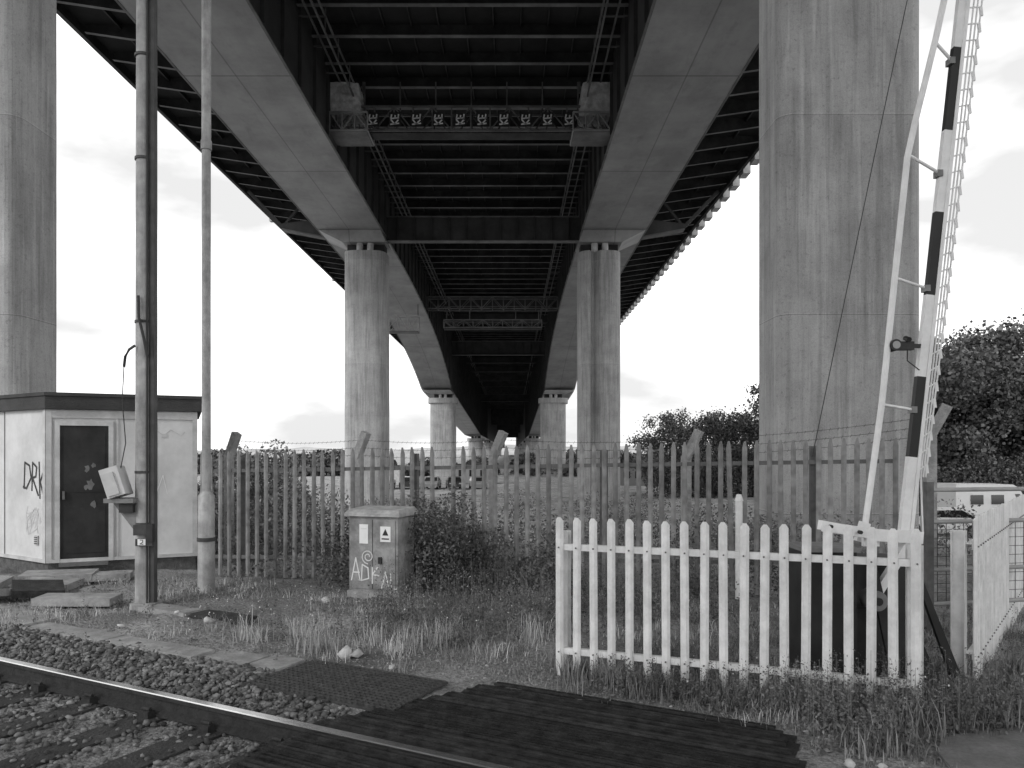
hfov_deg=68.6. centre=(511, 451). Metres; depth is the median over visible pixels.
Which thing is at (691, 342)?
sky
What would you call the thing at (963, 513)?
parked car
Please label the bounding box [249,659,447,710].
anti trespass mat
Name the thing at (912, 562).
white palisade fence
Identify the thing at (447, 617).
wild flowers
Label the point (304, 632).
dry grass
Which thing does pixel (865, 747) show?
grass
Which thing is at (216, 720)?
railway track
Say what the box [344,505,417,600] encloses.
relay cabinet
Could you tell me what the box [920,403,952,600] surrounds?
cranked concrete post
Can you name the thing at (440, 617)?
weeds
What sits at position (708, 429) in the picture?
deciduous tree
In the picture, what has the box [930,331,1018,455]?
deciduous tree
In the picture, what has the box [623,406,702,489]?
deciduous tree
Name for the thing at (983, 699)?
weeds
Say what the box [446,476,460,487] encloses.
parked car
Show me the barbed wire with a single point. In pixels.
(576, 442)
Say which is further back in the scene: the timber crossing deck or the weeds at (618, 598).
the weeds at (618, 598)
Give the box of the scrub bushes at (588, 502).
[197,489,753,544]
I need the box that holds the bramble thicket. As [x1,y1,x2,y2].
[197,484,983,562]
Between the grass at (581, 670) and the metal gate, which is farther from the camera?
the metal gate
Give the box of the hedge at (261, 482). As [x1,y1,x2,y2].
[197,439,311,545]
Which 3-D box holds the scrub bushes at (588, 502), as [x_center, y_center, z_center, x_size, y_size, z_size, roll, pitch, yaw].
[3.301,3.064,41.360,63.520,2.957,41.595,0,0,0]
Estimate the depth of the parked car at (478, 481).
89.20 m
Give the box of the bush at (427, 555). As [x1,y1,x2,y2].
[315,484,572,595]
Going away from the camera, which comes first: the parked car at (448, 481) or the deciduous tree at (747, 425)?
the deciduous tree at (747, 425)
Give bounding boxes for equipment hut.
[0,392,201,573]
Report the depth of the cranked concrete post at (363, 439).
12.04 m
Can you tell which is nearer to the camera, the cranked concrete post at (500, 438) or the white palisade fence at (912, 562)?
the white palisade fence at (912, 562)
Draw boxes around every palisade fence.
[200,438,898,594]
[556,517,923,704]
[950,494,1023,685]
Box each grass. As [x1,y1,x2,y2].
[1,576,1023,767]
[222,605,554,658]
[541,640,969,730]
[779,643,1023,767]
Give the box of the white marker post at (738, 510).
[735,494,742,599]
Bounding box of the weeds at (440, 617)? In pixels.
[336,588,606,648]
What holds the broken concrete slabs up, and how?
on the ground at (836, 756)
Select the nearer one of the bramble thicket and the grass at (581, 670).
the grass at (581, 670)
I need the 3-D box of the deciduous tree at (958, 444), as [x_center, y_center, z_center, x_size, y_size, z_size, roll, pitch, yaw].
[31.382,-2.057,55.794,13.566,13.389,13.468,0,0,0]
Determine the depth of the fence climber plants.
10.07 m
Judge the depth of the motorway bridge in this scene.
43.32 m
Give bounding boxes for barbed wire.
[235,419,909,459]
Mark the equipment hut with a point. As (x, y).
(59, 451)
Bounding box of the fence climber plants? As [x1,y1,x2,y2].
[223,511,789,596]
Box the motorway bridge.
[0,0,918,545]
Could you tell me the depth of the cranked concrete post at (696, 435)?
10.94 m
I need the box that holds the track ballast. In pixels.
[0,622,349,767]
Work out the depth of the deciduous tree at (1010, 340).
55.73 m
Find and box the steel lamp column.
[197,0,215,592]
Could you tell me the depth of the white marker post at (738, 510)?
9.17 m
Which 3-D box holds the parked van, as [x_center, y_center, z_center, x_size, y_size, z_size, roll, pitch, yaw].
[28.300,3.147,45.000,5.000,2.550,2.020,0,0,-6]
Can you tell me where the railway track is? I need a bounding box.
[0,657,513,767]
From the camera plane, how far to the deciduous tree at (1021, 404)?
54.62 m
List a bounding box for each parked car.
[399,476,409,488]
[425,476,440,488]
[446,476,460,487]
[468,476,487,488]
[919,507,977,536]
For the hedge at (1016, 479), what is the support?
on the ground at (836, 756)
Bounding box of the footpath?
[938,726,1023,767]
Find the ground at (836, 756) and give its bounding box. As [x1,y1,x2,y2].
[0,454,1023,767]
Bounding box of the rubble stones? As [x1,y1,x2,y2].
[117,596,887,767]
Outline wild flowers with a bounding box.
[167,576,949,698]
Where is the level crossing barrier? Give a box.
[789,0,982,687]
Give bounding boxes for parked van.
[937,483,1022,515]
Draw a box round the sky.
[57,0,1023,449]
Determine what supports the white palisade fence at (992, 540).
on the ground at (836, 756)
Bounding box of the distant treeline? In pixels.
[197,448,666,476]
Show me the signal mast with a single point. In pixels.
(138, 511)
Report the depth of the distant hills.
1366.35 m
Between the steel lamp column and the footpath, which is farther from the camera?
the steel lamp column
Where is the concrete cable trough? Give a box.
[0,603,305,674]
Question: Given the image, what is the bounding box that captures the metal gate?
[923,482,1023,635]
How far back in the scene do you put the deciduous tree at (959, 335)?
65.63 m
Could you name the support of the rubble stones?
on the ground at (836, 756)
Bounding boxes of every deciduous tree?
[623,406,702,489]
[675,406,750,492]
[679,406,752,458]
[709,383,758,458]
[741,403,758,470]
[924,334,1023,483]
[927,308,1023,482]
[928,320,1023,457]
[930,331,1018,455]
[1009,391,1023,451]
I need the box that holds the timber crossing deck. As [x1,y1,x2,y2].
[227,681,806,767]
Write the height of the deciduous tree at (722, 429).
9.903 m
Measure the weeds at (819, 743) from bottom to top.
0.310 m
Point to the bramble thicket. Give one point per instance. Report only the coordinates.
(510, 533)
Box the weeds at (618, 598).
[368,547,754,622]
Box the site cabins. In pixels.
[389,464,654,485]
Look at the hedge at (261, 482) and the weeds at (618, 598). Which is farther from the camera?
the hedge at (261, 482)
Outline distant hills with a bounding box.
[197,444,712,453]
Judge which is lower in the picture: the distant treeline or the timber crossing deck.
the timber crossing deck
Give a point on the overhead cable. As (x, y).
(859, 226)
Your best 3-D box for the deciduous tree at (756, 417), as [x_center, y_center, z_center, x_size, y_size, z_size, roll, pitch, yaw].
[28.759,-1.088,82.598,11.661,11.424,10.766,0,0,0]
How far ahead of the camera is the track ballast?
5.96 m
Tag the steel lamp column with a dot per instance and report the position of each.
(206, 538)
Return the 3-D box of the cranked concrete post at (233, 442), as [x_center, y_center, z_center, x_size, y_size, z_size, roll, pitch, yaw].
[-4.734,0.832,12.681,0.275,2.336,0.616,0,0,-26]
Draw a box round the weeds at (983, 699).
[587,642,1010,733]
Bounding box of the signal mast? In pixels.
[98,0,162,609]
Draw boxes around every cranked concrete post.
[224,432,241,559]
[354,431,370,507]
[488,430,507,565]
[678,429,703,573]
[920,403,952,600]
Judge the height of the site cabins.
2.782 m
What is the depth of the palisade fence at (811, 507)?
9.84 m
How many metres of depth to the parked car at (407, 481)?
88.62 m
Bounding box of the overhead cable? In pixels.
[812,0,907,456]
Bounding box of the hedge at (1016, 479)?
[645,443,1023,512]
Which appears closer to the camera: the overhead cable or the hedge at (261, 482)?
the overhead cable
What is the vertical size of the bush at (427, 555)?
1.440 m
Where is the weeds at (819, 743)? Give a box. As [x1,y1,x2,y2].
[14,565,1023,761]
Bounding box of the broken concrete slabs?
[0,568,132,606]
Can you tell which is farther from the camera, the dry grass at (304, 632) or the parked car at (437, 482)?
the parked car at (437, 482)
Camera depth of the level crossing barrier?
5.87 m
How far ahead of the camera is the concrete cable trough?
7.24 m

